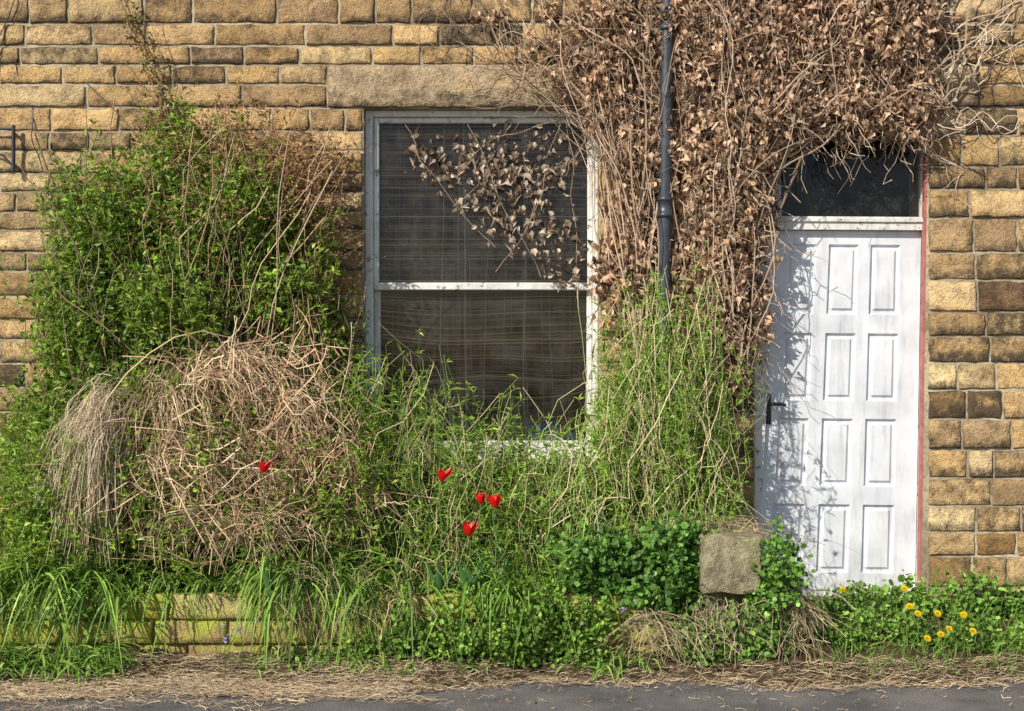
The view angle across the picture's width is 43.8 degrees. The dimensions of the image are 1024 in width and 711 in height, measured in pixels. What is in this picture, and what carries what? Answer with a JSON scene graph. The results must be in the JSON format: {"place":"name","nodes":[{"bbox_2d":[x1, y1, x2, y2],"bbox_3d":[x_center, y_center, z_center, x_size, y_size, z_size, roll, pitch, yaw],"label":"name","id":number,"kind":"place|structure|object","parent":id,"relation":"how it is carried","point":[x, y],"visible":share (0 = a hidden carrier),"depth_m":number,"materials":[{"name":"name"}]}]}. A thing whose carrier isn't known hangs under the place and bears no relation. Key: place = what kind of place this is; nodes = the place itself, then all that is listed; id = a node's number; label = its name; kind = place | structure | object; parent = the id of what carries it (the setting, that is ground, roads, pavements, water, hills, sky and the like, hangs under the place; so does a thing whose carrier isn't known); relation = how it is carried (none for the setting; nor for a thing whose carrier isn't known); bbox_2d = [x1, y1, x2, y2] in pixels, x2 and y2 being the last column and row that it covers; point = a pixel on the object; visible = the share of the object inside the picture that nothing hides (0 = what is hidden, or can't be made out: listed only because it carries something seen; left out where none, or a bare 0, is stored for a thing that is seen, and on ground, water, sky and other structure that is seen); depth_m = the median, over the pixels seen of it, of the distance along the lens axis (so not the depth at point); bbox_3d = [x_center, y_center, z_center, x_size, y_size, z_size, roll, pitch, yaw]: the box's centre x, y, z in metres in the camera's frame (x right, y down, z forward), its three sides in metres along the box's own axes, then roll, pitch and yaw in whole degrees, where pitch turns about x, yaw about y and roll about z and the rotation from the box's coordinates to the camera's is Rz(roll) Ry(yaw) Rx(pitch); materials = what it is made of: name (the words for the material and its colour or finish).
{"place":"outdoors","nodes":[
{"label":"outdoors","id":0,"kind":"place"},
{"bbox_2d":[0,678,1023,710],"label":"road","id":1,"kind":"structure","parent":0,"point":[602,698],"depth_m":5.72,"materials":[{"name":"grey asphalt"}]},
{"bbox_2d":[0,590,670,657],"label":"garden wall","id":2,"kind":"structure","parent":1,"relation":"on","point":[174,634],"depth_m":6.26,"materials":[{"name":"stone"}]},
{"bbox_2d":[0,562,692,594],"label":"flower bed soil","id":3,"kind":"structure","parent":2,"relation":"on","point":[183,586],"depth_m":6.50,"materials":[{"name":"brown soil"}]},
{"bbox_2d":[0,0,425,581],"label":"climbing shrub","id":4,"kind":"object","parent":3,"relation":"on","point":[83,303],"visible":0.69,"depth_m":6.67,"materials":[{"name":"green plant"}]},
{"bbox_2d":[0,295,438,592],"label":"dry bramble heap","id":5,"kind":"object","parent":3,"relation":"on","point":[84,428],"visible":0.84,"depth_m":6.30,"materials":[{"name":"beige plant"}]},
{"bbox_2d":[0,320,742,599],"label":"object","id":6,"kind":"object","parent":3,"relation":"on","point":[39,530],"visible":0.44,"depth_m":6.33,"materials":[{"name":"green plant"}]},
{"bbox_2d":[0,241,776,591],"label":"goosegrass","id":7,"kind":"object","parent":3,"relation":"on","point":[692,457],"visible":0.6,"depth_m":6.50,"materials":[{"name":"green plant"}]},
{"bbox_2d":[0,504,815,668],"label":"cranesbill clump","id":8,"kind":"object","parent":3,"relation":"on","point":[585,565],"visible":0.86,"depth_m":6.16,"materials":[{"name":"green plant"}]},
{"bbox_2d":[404,0,1023,519],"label":"dead ivy","id":9,"kind":"object","parent":3,"relation":"on","point":[824,78],"visible":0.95,"depth_m":6.87,"materials":[{"name":"brown plant"}]},
{"bbox_2d":[0,644,696,689],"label":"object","id":10,"kind":"structure","parent":1,"relation":"on","point":[435,679],"depth_m":6.09,"materials":[{"name":"soil"}]},
{"bbox_2d":[0,535,768,689],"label":"grass","id":11,"kind":"structure","parent":10,"relation":"on","point":[101,585],"depth_m":6.18,"materials":[{"name":"green plant"}]},
{"bbox_2d":[257,460,293,599],"bbox_3d":[-1.145,0.843,6.123,0.189,0.676,0.137,0,0,0],"label":"tulip","id":12,"kind":"object","parent":11,"relation":"on","point":[263,468],"visible":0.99,"depth_m":6.12,"materials":[{"name":"green plant"}]},
{"bbox_2d":[421,469,460,592],"bbox_3d":[-0.346,0.869,6.255,0.128,0.625,0.172,0,0,30],"label":"tulip","id":13,"kind":"object","parent":11,"relation":"on","point":[442,476],"visible":0.96,"depth_m":6.25,"materials":[{"name":"green plant"}]},
{"bbox_2d":[458,521,489,595],"bbox_3d":[-0.196,0.995,6.199,0.182,0.373,0.096,0,0,-39],"label":"tulip","id":14,"kind":"object","parent":11,"relation":"on","point":[469,530],"visible":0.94,"depth_m":6.19,"materials":[{"name":"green plant"}]},
{"bbox_2d":[453,492,496,589],"bbox_3d":[-0.179,0.926,6.257,0.231,0.511,0.090,0,0,-5],"label":"tulip","id":15,"kind":"object","parent":11,"relation":"on","point":[480,498],"visible":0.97,"depth_m":6.25,"materials":[{"name":"green plant"}]},
{"bbox_2d":[476,494,509,594],"bbox_3d":[-0.099,0.930,6.252,0.180,0.503,0.144,0,0,0],"label":"tulip","id":16,"kind":"object","parent":11,"relation":"on","point":[495,501],"visible":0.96,"depth_m":6.24,"materials":[{"name":"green plant"}]},
{"bbox_2d":[50,684,938,704],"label":"loose stones","id":17,"kind":"object","parent":1,"relation":"on","point":[530,702],"visible":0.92,"depth_m":5.74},
{"bbox_2d":[0,515,1023,710],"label":"dead grass litter","id":18,"kind":"object","parent":1,"relation":"on","point":[258,686],"visible":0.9,"depth_m":6.02,"materials":[{"name":"beige plant"}]},
{"bbox_2d":[690,523,761,650],"bbox_3d":[1.050,1.226,6.360,0.330,0.732,0.460,0,0,0],"label":"gatepost stone","id":19,"kind":"object","parent":1,"relation":"on","point":[725,558],"visible":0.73,"depth_m":6.15,"materials":[{"name":"beige stone"}]},
{"label":"ground","id":20,"kind":"structure","parent":0,"visible":0},
{"bbox_2d":[0,0,1023,600],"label":"brick wall","id":21,"kind":"structure","parent":20,"relation":"on","point":[518,46],"depth_m":7.00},
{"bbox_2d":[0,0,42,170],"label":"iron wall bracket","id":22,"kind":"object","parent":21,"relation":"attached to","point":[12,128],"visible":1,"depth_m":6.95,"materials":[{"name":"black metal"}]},
{"bbox_2d":[0,0,1023,626],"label":"wall stones","id":23,"kind":"object","parent":21,"relation":"attached to","point":[956,236],"depth_m":6.99,"materials":[{"name":"beige stone"}]},
{"bbox_2d":[327,65,978,472],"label":"lintels and sill","id":24,"kind":"object","parent":21,"relation":"attached to","point":[403,87],"visible":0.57,"depth_m":6.98,"materials":[{"name":"stone"}]},
{"bbox_2d":[365,110,597,459],"bbox_3d":[-0.169,-0.391,7.128,1.295,1.940,0.145,0,0,0],"label":"window frame","id":25,"kind":"object","parent":24,"relation":"on","point":[374,119],"visible":0.59,"depth_m":7.08,"materials":[{"name":"paint"}]},
{"bbox_2d":[380,124,586,439],"bbox_3d":[-0.161,-0.396,7.235,1.218,1.830,0.051,0,0,0],"label":"curtain","id":26,"kind":"object","parent":25,"relation":"hanging from","point":[569,351],"visible":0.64,"depth_m":7.24,"materials":[{"name":"grey fabric"}]},
{"bbox_2d":[380,124,586,439],"bbox_3d":[-0.161,-0.336,7.180,1.201,1.953,0.048,0,0,0],"label":"bamboo blind","id":27,"kind":"object","parent":25,"relation":"attached to","point":[453,306],"visible":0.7,"depth_m":7.18,"materials":[{"name":"brown plant"}]},
{"bbox_2d":[650,0,678,473],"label":"drainpipe","id":28,"kind":"object","parent":21,"relation":"attached to","point":[665,209],"visible":0.59,"depth_m":6.88,"materials":[{"name":"metal"}]},
{"bbox_2d":[755,115,923,590],"bbox_3d":[1.831,-0.014,7.115,1.035,2.742,0.170,0,0,0],"label":"door frame","id":29,"kind":"object","parent":21,"relation":"attached to","point":[820,223],"visible":0.28,"depth_m":7.06,"materials":[{"name":"white wood"}]},
{"bbox_2d":[760,230,920,595],"bbox_3d":[1.819,0.324,7.093,0.920,2.042,0.016,0,0,0],"label":"door leaf","id":30,"kind":"object","parent":29,"relation":"in","point":[840,457],"visible":0.93,"depth_m":7.08,"materials":[{"name":"white wood"}]},
{"bbox_2d":[766,394,785,423],"bbox_3d":[1.462,0.298,7.052,0.114,0.170,0.062,0,0,0],"label":"door handle","id":31,"kind":"object","parent":30,"relation":"attached to","point":[768,411],"visible":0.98,"depth_m":7.07,"materials":[{"name":"black metal"}]},
{"bbox_2d":[917,156,926,590],"bbox_3d":[2.266,0.112,7.026,0.048,2.423,0.049,0,0,0],"label":"door frame","id":32,"kind":"object","parent":29,"relation":"attached to","point":[922,524],"depth_m":7.00,"materials":[{"name":"wood"}]},
{"bbox_2d":[380,122,908,216],"bbox_3d":[0.734,-0.011,8.062,3.703,3.303,1.475,0,0,0],"label":"room interior","id":33,"kind":"object","parent":20,"relation":"on","point":[867,193],"depth_m":8.80,"materials":[{"name":"black"}]},
{"bbox_2d":[693,598,1023,688],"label":"grass verge","id":34,"kind":"object","parent":20,"relation":"on","point":[817,654],"depth_m":6.13,"materials":[{"name":"plant"}]},
{"bbox_2d":[840,587,845,610],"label":"dandelion","id":35,"kind":"object","parent":34,"relation":"on","point":[842,589],"visible":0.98,"depth_m":6.70,"materials":[{"name":"yellow plant"}]},
{"bbox_2d":[901,585,908,607],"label":"dandelion","id":36,"kind":"object","parent":34,"relation":"on","point":[904,588],"visible":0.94,"depth_m":6.55,"materials":[{"name":"yellow plant"}]},
{"bbox_2d":[903,603,912,646],"bbox_3d":[1.957,1.355,6.281,0.058,0.267,0.034,0,0,10],"label":"dandelion","id":37,"kind":"object","parent":34,"relation":"on","point":[909,605],"visible":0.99,"depth_m":6.28,"materials":[{"name":"yellow plant"}]},
{"bbox_2d":[914,610,922,647],"bbox_3d":[1.998,1.373,6.260,0.042,0.239,0.037,0,0,-34],"label":"dandelion","id":38,"kind":"object","parent":34,"relation":"on","point":[917,613],"visible":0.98,"depth_m":6.26,"materials":[{"name":"yellow plant"}]},
{"bbox_2d":[922,635,930,653],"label":"dandelion","id":39,"kind":"object","parent":34,"relation":"on","point":[927,638],"visible":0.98,"depth_m":6.22,"materials":[{"name":"yellow plant"}]},
{"bbox_2d":[934,610,942,652],"bbox_3d":[2.102,1.373,6.260,0.057,0.240,0.033,0,0,-11],"label":"dandelion","id":40,"kind":"object","parent":34,"relation":"on","point":[938,613],"visible":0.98,"depth_m":6.26,"materials":[{"name":"yellow plant"}]},
{"bbox_2d":[936,631,944,653],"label":"dandelion","id":41,"kind":"object","parent":34,"relation":"on","point":[940,634],"visible":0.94,"depth_m":6.22,"materials":[{"name":"yellow plant"}]},
{"bbox_2d":[944,626,952,649],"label":"dandelion","id":42,"kind":"object","parent":34,"relation":"on","point":[949,629],"visible":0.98,"depth_m":6.24,"materials":[{"name":"yellow plant"}]},
{"bbox_2d":[960,611,967,650],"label":"dandelion","id":43,"kind":"object","parent":34,"relation":"on","point":[963,614],"visible":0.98,"depth_m":6.28,"materials":[{"name":"yellow plant"}]},
{"bbox_2d":[969,628,976,653],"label":"dandelion","id":44,"kind":"object","parent":34,"relation":"on","point":[973,630],"visible":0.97,"depth_m":6.24,"materials":[{"name":"yellow plant"}]},
{"bbox_2d":[789,562,1023,677],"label":"doorstep weeds","id":45,"kind":"object","parent":20,"relation":"on","point":[997,603],"visible":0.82,"depth_m":6.45,"materials":[{"name":"green plant"}]}
]}

